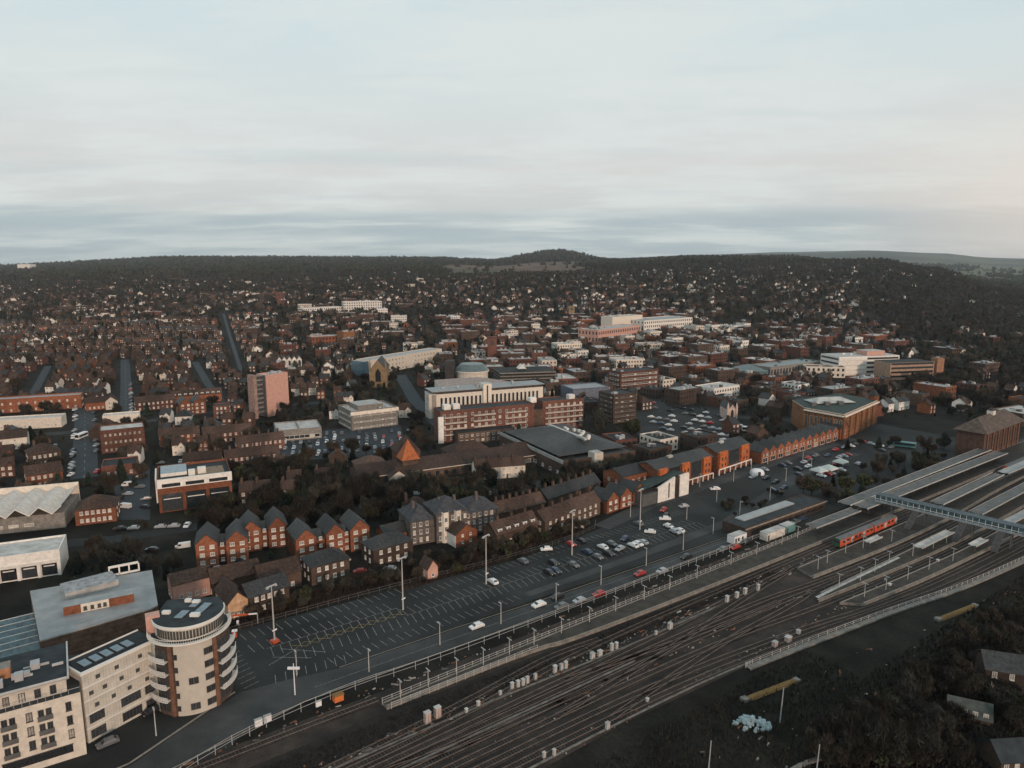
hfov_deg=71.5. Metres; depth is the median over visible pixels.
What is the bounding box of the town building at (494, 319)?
[492,316,502,322]
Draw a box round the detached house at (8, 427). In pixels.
[3,424,21,429]
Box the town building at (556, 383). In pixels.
[540,379,564,392]
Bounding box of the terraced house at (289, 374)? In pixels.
[283,369,290,381]
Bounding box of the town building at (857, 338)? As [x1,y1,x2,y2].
[845,336,862,342]
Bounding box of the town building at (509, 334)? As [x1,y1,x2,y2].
[501,333,513,337]
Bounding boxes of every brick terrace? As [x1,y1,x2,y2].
[84,395,114,410]
[133,393,175,411]
[158,422,199,446]
[170,387,221,401]
[182,446,223,462]
[201,419,251,442]
[223,441,279,464]
[233,428,284,448]
[237,572,290,611]
[482,507,538,543]
[492,486,546,518]
[534,487,601,532]
[538,469,601,506]
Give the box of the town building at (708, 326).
[705,324,719,330]
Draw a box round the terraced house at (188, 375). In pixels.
[182,371,192,379]
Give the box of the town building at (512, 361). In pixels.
[506,356,533,366]
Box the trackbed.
[176,438,1023,767]
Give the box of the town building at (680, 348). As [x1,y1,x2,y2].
[669,345,687,352]
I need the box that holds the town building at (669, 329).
[662,326,676,333]
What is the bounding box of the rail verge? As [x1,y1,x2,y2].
[249,577,760,767]
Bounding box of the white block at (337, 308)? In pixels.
[298,306,341,312]
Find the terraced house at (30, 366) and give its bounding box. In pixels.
[24,360,36,371]
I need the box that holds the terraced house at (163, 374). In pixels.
[160,368,171,379]
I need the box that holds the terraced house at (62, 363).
[55,361,66,367]
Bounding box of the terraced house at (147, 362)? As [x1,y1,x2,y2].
[143,357,152,365]
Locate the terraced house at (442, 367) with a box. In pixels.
[439,361,444,372]
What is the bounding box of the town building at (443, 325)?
[441,323,462,329]
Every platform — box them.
[383,441,1023,709]
[797,448,1023,578]
[806,493,1023,602]
[840,472,1023,605]
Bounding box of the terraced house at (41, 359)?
[36,354,48,364]
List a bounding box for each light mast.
[265,583,279,643]
[397,556,406,609]
[482,534,489,583]
[569,509,575,554]
[639,488,643,529]
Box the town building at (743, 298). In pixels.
[737,296,746,300]
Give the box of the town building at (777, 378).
[762,374,785,382]
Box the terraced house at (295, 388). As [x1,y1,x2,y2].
[290,381,299,395]
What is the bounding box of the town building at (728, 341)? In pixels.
[721,338,732,346]
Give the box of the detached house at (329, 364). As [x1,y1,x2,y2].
[323,361,333,370]
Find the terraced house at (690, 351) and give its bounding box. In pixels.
[686,348,695,353]
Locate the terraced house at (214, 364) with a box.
[211,360,218,371]
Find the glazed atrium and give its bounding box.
[0,613,39,657]
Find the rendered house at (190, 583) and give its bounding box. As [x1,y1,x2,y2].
[166,564,210,598]
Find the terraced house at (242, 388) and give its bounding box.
[240,385,247,398]
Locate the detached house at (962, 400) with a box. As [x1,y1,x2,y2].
[952,395,972,410]
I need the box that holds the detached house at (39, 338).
[32,336,43,343]
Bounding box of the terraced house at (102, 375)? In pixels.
[97,371,109,379]
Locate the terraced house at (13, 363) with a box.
[10,360,22,371]
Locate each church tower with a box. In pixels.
[275,292,282,302]
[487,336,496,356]
[568,306,574,312]
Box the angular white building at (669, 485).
[633,470,688,506]
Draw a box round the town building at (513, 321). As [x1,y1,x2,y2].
[511,318,520,324]
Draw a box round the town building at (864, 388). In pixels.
[850,384,873,394]
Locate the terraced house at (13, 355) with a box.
[11,351,22,359]
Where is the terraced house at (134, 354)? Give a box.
[131,350,137,359]
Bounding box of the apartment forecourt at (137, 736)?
[44,703,244,767]
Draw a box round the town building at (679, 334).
[663,332,689,338]
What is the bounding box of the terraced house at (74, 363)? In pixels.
[68,361,80,368]
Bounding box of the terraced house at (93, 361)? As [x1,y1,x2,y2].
[86,357,96,367]
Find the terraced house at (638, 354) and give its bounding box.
[634,352,643,357]
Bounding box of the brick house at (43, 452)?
[24,438,61,462]
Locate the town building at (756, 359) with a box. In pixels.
[741,356,777,363]
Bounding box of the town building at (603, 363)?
[595,360,610,367]
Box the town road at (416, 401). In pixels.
[397,375,454,442]
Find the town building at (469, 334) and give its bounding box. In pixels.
[459,330,479,339]
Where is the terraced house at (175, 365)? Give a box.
[172,360,179,371]
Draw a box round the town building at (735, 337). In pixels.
[718,335,747,339]
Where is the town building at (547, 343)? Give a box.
[539,340,550,347]
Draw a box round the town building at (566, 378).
[553,373,577,383]
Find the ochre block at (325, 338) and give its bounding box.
[306,334,336,345]
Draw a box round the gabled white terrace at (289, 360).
[261,355,301,366]
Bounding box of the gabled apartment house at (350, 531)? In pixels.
[286,509,369,561]
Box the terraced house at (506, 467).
[498,454,513,477]
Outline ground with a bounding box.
[0,250,1023,767]
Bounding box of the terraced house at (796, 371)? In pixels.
[788,369,801,376]
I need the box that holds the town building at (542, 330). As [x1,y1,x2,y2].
[531,328,545,334]
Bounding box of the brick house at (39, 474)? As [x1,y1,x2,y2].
[23,460,63,484]
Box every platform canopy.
[864,535,882,546]
[914,529,954,549]
[968,537,988,550]
[969,482,1023,514]
[998,460,1023,475]
[1004,509,1023,522]
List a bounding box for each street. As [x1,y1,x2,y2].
[29,366,50,394]
[35,401,319,434]
[70,408,97,479]
[120,359,132,411]
[192,362,226,402]
[222,313,243,373]
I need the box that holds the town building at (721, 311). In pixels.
[711,308,723,314]
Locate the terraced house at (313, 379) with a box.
[309,375,318,386]
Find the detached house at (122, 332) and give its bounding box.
[117,329,126,335]
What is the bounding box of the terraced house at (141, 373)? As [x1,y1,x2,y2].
[138,368,146,379]
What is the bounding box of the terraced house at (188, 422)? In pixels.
[181,418,192,426]
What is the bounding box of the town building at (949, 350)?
[930,346,960,356]
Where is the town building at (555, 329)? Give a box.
[548,327,563,332]
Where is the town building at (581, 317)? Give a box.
[576,315,593,318]
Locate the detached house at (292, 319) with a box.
[289,316,295,322]
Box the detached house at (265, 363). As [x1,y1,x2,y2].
[260,359,269,371]
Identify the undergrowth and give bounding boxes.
[587,574,1023,767]
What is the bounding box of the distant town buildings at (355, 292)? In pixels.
[2,265,859,307]
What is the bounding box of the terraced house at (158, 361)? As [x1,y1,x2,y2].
[155,357,165,367]
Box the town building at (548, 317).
[540,315,550,320]
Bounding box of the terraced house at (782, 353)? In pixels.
[777,349,786,358]
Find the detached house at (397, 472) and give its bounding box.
[388,465,410,480]
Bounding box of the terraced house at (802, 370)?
[799,367,810,373]
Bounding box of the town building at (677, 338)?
[666,336,682,340]
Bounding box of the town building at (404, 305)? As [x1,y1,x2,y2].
[396,303,412,307]
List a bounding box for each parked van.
[120,502,131,508]
[121,481,131,486]
[175,541,190,548]
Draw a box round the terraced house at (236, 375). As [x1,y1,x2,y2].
[233,371,242,379]
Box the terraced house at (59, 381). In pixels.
[51,375,64,386]
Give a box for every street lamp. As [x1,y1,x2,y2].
[152,706,156,735]
[287,663,299,694]
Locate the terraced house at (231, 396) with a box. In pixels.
[226,391,240,406]
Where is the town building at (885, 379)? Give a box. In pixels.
[879,376,891,383]
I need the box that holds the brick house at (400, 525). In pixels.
[374,520,407,535]
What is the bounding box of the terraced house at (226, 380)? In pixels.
[223,375,235,389]
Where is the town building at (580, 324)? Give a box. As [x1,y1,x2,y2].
[572,321,587,327]
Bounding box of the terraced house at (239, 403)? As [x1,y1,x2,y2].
[232,397,245,412]
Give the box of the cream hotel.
[425,377,543,418]
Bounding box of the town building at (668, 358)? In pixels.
[657,353,685,363]
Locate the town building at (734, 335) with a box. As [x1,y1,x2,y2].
[726,334,742,336]
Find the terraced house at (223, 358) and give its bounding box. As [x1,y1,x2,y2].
[218,354,227,363]
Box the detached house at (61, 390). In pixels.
[52,384,68,392]
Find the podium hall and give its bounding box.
[274,419,321,440]
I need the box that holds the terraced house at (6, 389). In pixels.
[0,385,12,394]
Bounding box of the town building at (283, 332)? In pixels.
[277,329,287,335]
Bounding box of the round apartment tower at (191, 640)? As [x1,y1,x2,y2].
[145,596,237,716]
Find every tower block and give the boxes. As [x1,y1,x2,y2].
[247,370,288,418]
[336,330,354,343]
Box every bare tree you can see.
[0,479,6,486]
[82,533,106,553]
[97,548,119,569]
[98,470,119,490]
[105,541,124,555]
[106,554,126,575]
[121,533,144,559]
[161,547,184,572]
[192,503,220,525]
[196,495,215,508]
[209,504,231,532]
[228,458,240,476]
[231,500,256,518]
[238,503,263,518]
[243,465,267,480]
[248,454,264,464]
[252,487,266,507]
[258,479,282,507]
[269,466,285,480]
[275,455,295,467]
[280,504,301,522]
[290,497,315,518]
[293,494,315,515]
[294,473,312,479]
[295,475,314,489]
[314,471,331,478]
[314,477,329,487]
[320,484,338,501]
[321,467,339,480]
[322,471,344,483]
[325,475,340,484]
[328,491,352,514]
[329,473,344,483]
[337,500,354,514]
[341,476,358,491]
[350,483,369,502]
[361,470,380,497]
[383,486,404,513]
[389,478,409,491]
[398,475,415,490]
[420,484,442,499]
[504,489,520,498]
[515,469,538,492]
[567,455,587,476]
[597,459,611,469]
[802,726,836,754]
[813,715,851,744]
[818,734,851,765]
[819,750,839,767]
[855,719,883,758]
[872,722,909,766]
[879,714,908,737]
[884,691,912,720]
[892,667,924,695]
[896,747,908,767]
[902,660,930,681]
[905,734,933,766]
[910,727,942,765]
[913,673,936,695]
[915,701,946,722]
[922,703,956,731]
[932,646,966,665]
[936,666,960,694]
[937,631,960,651]
[937,665,962,690]
[938,703,967,723]
[940,732,950,759]
[943,698,975,734]
[944,731,976,765]
[946,648,966,661]
[949,710,962,731]
[950,654,976,676]
[951,618,981,651]
[952,631,978,652]
[953,667,985,693]
[954,628,982,657]
[961,673,987,699]
[966,626,989,647]
[974,605,1004,626]
[981,628,1001,644]
[986,623,1013,638]
[986,685,1017,716]
[989,631,1019,652]
[991,675,1022,692]
[995,700,1014,718]
[999,605,1017,620]
[1002,704,1023,731]
[1008,605,1023,628]
[1008,622,1023,639]
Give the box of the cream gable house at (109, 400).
[105,394,117,409]
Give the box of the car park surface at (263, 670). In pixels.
[222,500,728,703]
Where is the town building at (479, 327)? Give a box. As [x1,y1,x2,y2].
[470,324,488,331]
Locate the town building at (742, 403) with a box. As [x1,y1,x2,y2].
[717,396,748,410]
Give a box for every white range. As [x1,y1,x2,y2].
[0,413,66,429]
[102,411,140,422]
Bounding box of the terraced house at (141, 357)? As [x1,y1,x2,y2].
[138,354,147,361]
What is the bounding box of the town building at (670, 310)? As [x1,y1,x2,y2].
[663,309,675,312]
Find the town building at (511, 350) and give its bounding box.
[497,347,525,357]
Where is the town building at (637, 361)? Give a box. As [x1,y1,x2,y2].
[609,356,644,367]
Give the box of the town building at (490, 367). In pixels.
[484,363,504,375]
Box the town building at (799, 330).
[790,328,805,335]
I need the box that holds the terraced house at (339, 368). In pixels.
[334,364,343,374]
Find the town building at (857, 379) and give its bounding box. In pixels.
[845,374,879,387]
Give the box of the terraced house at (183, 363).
[178,360,188,370]
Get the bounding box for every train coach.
[833,524,873,547]
[869,514,896,532]
[1002,458,1023,468]
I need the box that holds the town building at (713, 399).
[709,393,737,406]
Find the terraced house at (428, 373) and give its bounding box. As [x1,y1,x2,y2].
[423,368,431,380]
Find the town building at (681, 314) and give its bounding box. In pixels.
[669,312,691,316]
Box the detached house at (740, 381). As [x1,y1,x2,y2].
[735,376,750,388]
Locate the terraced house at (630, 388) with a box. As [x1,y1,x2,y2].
[627,385,637,393]
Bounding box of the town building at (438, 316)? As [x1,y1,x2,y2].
[434,314,446,320]
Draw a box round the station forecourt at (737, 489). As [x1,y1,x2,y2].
[676,423,958,526]
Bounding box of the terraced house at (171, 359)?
[168,357,178,361]
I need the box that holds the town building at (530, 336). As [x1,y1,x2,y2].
[521,332,534,342]
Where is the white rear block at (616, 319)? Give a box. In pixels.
[601,314,641,325]
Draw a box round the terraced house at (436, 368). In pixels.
[433,364,439,372]
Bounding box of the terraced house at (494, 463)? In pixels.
[485,455,500,478]
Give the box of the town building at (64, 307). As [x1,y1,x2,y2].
[57,305,74,311]
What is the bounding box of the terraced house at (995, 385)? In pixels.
[986,380,999,391]
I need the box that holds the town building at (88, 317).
[81,316,93,319]
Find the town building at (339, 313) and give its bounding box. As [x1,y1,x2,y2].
[336,311,355,316]
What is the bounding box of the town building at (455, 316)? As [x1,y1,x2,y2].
[448,314,459,318]
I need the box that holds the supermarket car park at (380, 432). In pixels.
[279,425,403,458]
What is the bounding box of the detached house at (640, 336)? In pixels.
[636,331,644,339]
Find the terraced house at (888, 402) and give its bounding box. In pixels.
[879,396,893,411]
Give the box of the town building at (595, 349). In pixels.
[589,344,612,353]
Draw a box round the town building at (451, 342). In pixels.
[441,339,457,348]
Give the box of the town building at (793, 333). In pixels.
[781,331,797,336]
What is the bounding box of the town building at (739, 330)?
[732,328,746,334]
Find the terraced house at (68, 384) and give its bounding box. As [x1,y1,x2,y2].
[63,380,77,388]
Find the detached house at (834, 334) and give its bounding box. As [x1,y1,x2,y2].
[829,331,837,338]
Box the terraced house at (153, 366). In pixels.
[150,364,160,369]
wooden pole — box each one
[708,741,711,767]
[779,687,783,722]
[816,744,819,767]
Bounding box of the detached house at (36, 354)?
[34,351,43,360]
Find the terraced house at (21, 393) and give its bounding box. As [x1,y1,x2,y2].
[17,390,30,395]
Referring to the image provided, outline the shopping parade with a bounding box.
[0,392,83,413]
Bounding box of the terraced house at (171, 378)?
[166,371,177,384]
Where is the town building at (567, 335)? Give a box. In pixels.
[557,331,577,339]
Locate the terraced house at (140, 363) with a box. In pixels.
[135,360,145,370]
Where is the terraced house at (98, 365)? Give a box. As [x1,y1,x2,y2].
[95,361,106,371]
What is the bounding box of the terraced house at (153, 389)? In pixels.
[149,385,159,392]
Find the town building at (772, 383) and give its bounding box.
[756,380,781,389]
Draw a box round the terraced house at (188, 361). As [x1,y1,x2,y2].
[181,357,190,367]
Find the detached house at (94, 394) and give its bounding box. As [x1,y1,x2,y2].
[88,390,103,396]
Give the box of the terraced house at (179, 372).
[176,368,187,380]
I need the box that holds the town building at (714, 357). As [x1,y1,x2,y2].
[700,351,727,363]
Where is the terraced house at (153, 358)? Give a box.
[150,354,160,364]
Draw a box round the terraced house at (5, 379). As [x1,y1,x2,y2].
[0,376,9,381]
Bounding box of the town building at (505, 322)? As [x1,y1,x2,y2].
[497,319,507,324]
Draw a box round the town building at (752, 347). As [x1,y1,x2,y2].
[748,342,778,351]
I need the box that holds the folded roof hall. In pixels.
[0,482,80,533]
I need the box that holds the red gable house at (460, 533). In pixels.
[446,520,477,547]
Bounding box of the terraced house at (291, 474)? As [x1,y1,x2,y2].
[286,466,301,479]
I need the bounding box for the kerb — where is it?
[117,534,759,767]
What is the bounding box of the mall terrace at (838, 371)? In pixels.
[803,364,845,377]
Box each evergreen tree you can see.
[67,550,84,574]
[94,486,105,494]
[116,459,128,483]
[120,559,127,574]
[126,554,140,566]
[194,506,209,533]
[267,462,276,470]
[275,489,290,507]
[298,482,308,501]
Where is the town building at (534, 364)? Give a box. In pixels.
[517,363,552,368]
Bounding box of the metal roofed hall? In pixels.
[30,561,157,655]
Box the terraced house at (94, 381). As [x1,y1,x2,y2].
[88,376,101,385]
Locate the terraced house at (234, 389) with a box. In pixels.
[228,385,239,392]
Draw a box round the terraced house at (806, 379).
[800,375,811,387]
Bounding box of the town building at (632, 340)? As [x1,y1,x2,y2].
[624,337,637,344]
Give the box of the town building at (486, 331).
[482,329,491,335]
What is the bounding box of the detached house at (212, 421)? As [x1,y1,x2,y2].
[203,417,222,426]
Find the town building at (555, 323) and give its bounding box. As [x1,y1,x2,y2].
[544,320,567,326]
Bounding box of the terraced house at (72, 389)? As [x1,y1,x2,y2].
[67,385,77,392]
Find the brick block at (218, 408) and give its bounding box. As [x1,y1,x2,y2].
[213,402,230,419]
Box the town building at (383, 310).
[376,307,387,312]
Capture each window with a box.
[0,719,7,727]
[1,743,73,767]
[2,697,9,706]
[2,734,8,741]
[4,748,10,755]
[8,525,18,528]
[9,717,15,725]
[10,731,16,739]
[12,745,18,753]
[18,692,25,703]
[24,523,33,526]
[25,712,33,723]
[27,726,34,737]
[29,740,36,751]
[34,688,40,698]
[38,709,43,716]
[39,723,45,730]
[41,737,47,744]
[45,707,51,714]
[47,721,53,728]
[49,684,56,694]
[49,735,54,742]
[65,701,71,711]
[67,715,73,725]
[68,728,75,738]
[89,708,104,723]
[91,723,106,738]
[121,689,140,706]
[122,704,142,721]
[145,683,154,694]
[146,698,155,706]
[158,650,161,658]
[162,482,180,487]
[162,651,166,660]
[163,664,167,673]
[164,677,168,686]
[165,690,169,699]
[166,703,170,711]
[186,479,203,484]
[189,678,193,684]
[191,703,195,710]
[194,676,198,683]
[196,702,200,708]
[208,645,212,652]
[209,477,227,481]
[209,658,213,665]
[210,670,214,678]
[211,683,215,690]
[212,695,216,703]
[217,638,220,649]
[218,652,221,661]
[219,664,222,673]
[221,689,224,698]
[375,369,380,381]
[804,414,807,426]
[991,672,997,677]
[1009,674,1014,680]
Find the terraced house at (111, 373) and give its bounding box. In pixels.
[104,368,115,378]
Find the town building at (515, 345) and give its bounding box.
[511,341,540,350]
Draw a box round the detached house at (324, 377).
[319,371,329,384]
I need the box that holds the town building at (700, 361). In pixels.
[691,360,712,363]
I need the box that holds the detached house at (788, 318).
[785,315,792,321]
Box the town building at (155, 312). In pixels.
[142,310,163,315]
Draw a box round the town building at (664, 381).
[658,375,675,386]
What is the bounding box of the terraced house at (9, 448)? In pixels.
[0,442,15,459]
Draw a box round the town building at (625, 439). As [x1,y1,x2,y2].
[602,432,636,448]
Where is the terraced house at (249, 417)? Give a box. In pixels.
[241,409,255,425]
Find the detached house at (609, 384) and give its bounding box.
[602,379,615,389]
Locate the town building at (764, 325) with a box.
[755,322,767,328]
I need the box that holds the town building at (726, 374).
[706,367,738,382]
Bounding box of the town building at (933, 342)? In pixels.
[923,340,941,345]
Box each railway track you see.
[188,697,379,767]
[320,637,602,767]
[343,471,1002,767]
[366,468,1023,767]
[379,481,1023,767]
[387,675,613,767]
[408,541,916,767]
[439,509,1022,767]
[470,536,1023,767]
[500,544,1023,767]
[554,570,792,717]
[561,600,780,682]
[609,590,816,718]
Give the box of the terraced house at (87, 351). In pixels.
[80,348,90,355]
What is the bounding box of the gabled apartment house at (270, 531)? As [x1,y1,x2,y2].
[239,506,287,551]
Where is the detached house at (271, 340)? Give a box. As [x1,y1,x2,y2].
[266,338,273,345]
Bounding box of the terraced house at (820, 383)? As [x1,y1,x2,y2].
[813,381,825,393]
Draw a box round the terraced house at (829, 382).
[825,380,834,384]
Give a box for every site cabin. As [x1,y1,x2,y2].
[727,530,746,543]
[760,525,785,540]
[779,521,795,533]
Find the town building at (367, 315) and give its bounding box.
[358,312,377,318]
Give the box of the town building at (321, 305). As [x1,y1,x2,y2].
[315,303,328,306]
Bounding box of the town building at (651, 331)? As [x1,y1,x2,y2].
[638,329,661,334]
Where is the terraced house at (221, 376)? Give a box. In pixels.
[218,371,228,383]
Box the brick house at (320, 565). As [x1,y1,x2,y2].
[300,548,350,585]
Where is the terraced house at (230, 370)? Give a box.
[227,367,236,377]
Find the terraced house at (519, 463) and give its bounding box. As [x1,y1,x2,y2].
[510,453,525,477]
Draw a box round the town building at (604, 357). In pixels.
[592,353,624,361]
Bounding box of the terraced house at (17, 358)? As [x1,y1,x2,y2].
[14,354,25,362]
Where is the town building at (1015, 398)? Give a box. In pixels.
[1008,395,1023,404]
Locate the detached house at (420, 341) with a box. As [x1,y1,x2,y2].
[417,337,423,344]
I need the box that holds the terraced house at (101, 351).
[96,349,104,353]
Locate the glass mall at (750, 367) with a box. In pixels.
[733,364,767,373]
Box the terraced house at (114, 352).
[109,348,117,357]
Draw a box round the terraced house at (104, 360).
[99,357,109,363]
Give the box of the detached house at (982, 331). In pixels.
[973,329,984,335]
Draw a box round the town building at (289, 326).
[280,323,292,329]
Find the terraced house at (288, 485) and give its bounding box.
[280,476,295,502]
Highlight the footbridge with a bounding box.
[875,492,1023,552]
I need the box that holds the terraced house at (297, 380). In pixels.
[294,376,303,383]
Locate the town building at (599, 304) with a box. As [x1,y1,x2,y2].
[596,302,607,306]
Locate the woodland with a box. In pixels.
[0,248,1023,767]
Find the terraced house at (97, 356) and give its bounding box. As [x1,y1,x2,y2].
[91,351,101,360]
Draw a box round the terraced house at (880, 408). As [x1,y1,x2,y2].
[877,401,883,416]
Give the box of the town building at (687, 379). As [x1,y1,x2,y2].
[679,375,703,383]
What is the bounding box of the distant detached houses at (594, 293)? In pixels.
[0,260,1002,305]
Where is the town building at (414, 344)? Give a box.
[403,342,416,350]
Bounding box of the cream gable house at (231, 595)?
[213,577,247,619]
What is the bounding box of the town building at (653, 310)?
[646,308,662,315]
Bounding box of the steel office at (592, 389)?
[561,382,608,399]
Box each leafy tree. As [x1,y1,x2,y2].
[223,492,240,508]
[275,489,295,503]
[291,453,308,459]
[292,488,300,501]
[365,501,378,518]
[424,488,444,500]
[446,488,460,499]
[451,486,471,498]
[540,474,558,486]
[559,471,573,480]
[622,417,641,435]
[869,741,901,767]
[881,686,903,695]
[894,742,915,766]
[965,676,992,699]
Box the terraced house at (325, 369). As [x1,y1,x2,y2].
[321,365,330,376]
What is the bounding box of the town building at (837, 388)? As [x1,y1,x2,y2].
[816,383,855,395]
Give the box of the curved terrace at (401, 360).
[351,348,441,375]
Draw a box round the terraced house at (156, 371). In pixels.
[154,368,161,377]
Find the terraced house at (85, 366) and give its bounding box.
[82,364,92,369]
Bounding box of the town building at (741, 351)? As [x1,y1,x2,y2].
[729,347,747,355]
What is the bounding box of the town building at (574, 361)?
[561,356,580,366]
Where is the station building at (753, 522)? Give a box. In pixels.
[722,494,827,536]
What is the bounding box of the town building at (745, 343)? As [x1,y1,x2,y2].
[732,339,748,347]
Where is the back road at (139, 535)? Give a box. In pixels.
[67,480,540,546]
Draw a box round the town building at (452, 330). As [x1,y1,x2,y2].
[442,327,466,334]
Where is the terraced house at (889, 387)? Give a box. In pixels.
[877,381,891,395]
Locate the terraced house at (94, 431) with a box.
[89,423,102,440]
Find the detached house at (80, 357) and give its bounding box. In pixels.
[74,354,85,360]
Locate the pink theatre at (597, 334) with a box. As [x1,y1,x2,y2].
[578,324,639,341]
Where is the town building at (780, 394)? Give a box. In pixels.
[776,389,805,401]
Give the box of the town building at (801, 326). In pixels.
[792,324,806,329]
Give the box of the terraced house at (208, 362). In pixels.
[206,357,215,367]
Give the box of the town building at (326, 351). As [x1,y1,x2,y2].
[315,347,330,356]
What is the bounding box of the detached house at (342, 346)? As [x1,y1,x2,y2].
[339,343,347,351]
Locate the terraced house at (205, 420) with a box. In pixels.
[203,416,214,425]
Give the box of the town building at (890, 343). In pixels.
[883,339,908,348]
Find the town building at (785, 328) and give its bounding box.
[766,325,790,333]
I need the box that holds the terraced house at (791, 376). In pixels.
[787,372,801,380]
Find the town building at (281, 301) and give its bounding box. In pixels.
[277,299,286,305]
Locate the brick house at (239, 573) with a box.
[206,557,259,596]
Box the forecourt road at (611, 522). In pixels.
[595,438,856,528]
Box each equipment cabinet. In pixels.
[423,709,431,724]
[433,704,441,719]
[510,681,514,688]
[515,679,519,687]
[521,677,524,686]
[525,675,529,683]
[542,750,546,758]
[552,664,557,673]
[552,748,556,755]
[563,660,567,669]
[589,651,594,659]
[597,649,602,656]
[604,721,610,730]
[609,642,613,651]
[667,622,672,629]
[724,595,728,602]
[743,587,747,594]
[771,640,778,647]
[784,634,792,642]
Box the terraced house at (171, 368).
[164,364,174,372]
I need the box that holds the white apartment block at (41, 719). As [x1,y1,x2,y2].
[0,641,86,767]
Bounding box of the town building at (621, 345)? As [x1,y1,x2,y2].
[612,341,628,350]
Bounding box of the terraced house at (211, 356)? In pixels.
[206,354,215,359]
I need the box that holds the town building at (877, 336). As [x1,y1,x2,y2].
[861,333,887,341]
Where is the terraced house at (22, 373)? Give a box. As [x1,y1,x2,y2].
[14,368,27,379]
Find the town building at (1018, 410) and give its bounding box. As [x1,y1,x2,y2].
[994,404,1023,426]
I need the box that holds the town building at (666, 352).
[655,350,689,356]
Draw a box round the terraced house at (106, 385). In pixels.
[97,380,110,393]
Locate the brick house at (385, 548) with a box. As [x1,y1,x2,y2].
[360,531,413,567]
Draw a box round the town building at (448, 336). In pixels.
[446,333,457,338]
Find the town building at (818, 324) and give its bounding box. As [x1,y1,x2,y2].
[808,323,823,327]
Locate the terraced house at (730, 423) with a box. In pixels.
[721,415,740,432]
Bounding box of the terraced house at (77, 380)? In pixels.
[73,376,85,384]
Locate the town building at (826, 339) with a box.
[808,333,832,345]
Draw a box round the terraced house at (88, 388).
[83,385,93,394]
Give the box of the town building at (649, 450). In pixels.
[632,441,671,460]
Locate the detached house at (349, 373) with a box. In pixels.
[343,367,354,379]
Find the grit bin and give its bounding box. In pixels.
[332,690,343,702]
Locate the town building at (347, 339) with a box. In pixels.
[341,337,355,347]
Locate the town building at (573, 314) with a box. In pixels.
[567,312,584,315]
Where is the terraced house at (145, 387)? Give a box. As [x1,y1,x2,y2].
[141,379,153,392]
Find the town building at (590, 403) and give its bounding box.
[583,396,598,411]
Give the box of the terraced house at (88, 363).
[81,361,93,366]
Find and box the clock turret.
[396,439,419,465]
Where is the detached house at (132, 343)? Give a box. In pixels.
[128,339,139,346]
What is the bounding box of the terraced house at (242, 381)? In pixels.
[238,375,246,385]
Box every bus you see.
[74,431,87,438]
[893,441,915,447]
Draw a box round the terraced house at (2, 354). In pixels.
[0,352,10,361]
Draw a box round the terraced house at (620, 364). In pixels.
[617,360,627,367]
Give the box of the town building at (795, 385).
[781,380,809,390]
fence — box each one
[179,533,759,767]
[229,519,595,629]
[382,527,813,704]
[391,645,537,708]
[745,557,1023,667]
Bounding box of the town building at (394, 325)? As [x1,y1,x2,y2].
[389,322,397,328]
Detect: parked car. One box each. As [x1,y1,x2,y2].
[95,735,119,749]
[113,525,126,530]
[122,491,133,494]
[127,525,139,529]
[134,484,145,488]
[139,504,150,508]
[140,496,151,500]
[140,703,159,717]
[144,546,158,551]
[154,524,166,528]
[167,523,180,527]
[183,522,190,527]
[353,568,366,572]
[469,621,484,630]
[487,578,498,584]
[517,557,528,563]
[531,599,546,608]
[540,546,552,550]
[543,568,555,575]
[547,558,559,565]
[550,566,561,573]
[550,592,564,600]
[554,601,568,609]
[565,540,576,546]
[567,560,579,567]
[572,596,586,603]
[576,537,586,543]
[581,548,593,554]
[592,553,603,559]
[592,589,605,596]
[597,544,608,549]
[602,549,614,556]
[606,540,617,546]
[614,545,624,551]
[620,535,629,540]
[627,542,638,547]
[632,540,643,546]
[633,520,643,525]
[633,569,646,576]
[639,539,648,544]
[644,529,655,533]
[656,567,668,573]
[659,516,670,520]
[660,506,666,511]
[663,523,673,528]
[669,528,680,534]
[678,503,688,507]
[680,553,691,559]
[709,486,720,490]
[717,545,727,551]
[730,543,740,549]
[742,538,752,544]
[780,485,788,489]
[791,518,800,522]
[798,515,807,521]
[816,473,826,477]
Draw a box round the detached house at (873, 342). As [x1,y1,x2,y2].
[869,338,878,346]
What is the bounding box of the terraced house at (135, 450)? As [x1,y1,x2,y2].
[127,442,144,463]
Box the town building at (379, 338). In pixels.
[375,335,385,342]
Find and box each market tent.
[809,466,828,473]
[820,464,838,470]
[832,458,848,464]
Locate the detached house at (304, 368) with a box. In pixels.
[299,363,308,375]
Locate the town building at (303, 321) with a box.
[299,318,309,324]
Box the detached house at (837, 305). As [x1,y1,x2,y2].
[834,302,841,307]
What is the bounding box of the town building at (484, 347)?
[476,344,506,353]
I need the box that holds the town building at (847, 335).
[843,334,860,336]
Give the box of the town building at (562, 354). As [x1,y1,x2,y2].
[558,352,576,360]
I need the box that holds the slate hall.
[499,423,634,474]
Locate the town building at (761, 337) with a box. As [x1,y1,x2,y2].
[758,333,775,340]
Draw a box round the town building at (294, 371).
[280,366,300,378]
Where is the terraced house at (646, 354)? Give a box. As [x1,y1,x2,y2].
[643,350,651,359]
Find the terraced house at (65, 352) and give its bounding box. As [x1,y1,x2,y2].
[58,348,67,355]
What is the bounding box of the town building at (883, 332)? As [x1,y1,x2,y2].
[877,331,894,339]
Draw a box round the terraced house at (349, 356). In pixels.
[344,353,353,359]
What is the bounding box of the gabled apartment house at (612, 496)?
[593,478,642,513]
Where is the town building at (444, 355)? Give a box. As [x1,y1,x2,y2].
[438,351,452,362]
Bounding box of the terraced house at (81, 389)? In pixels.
[76,385,85,393]
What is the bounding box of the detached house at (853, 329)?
[848,326,858,332]
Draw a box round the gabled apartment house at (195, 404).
[175,394,205,413]

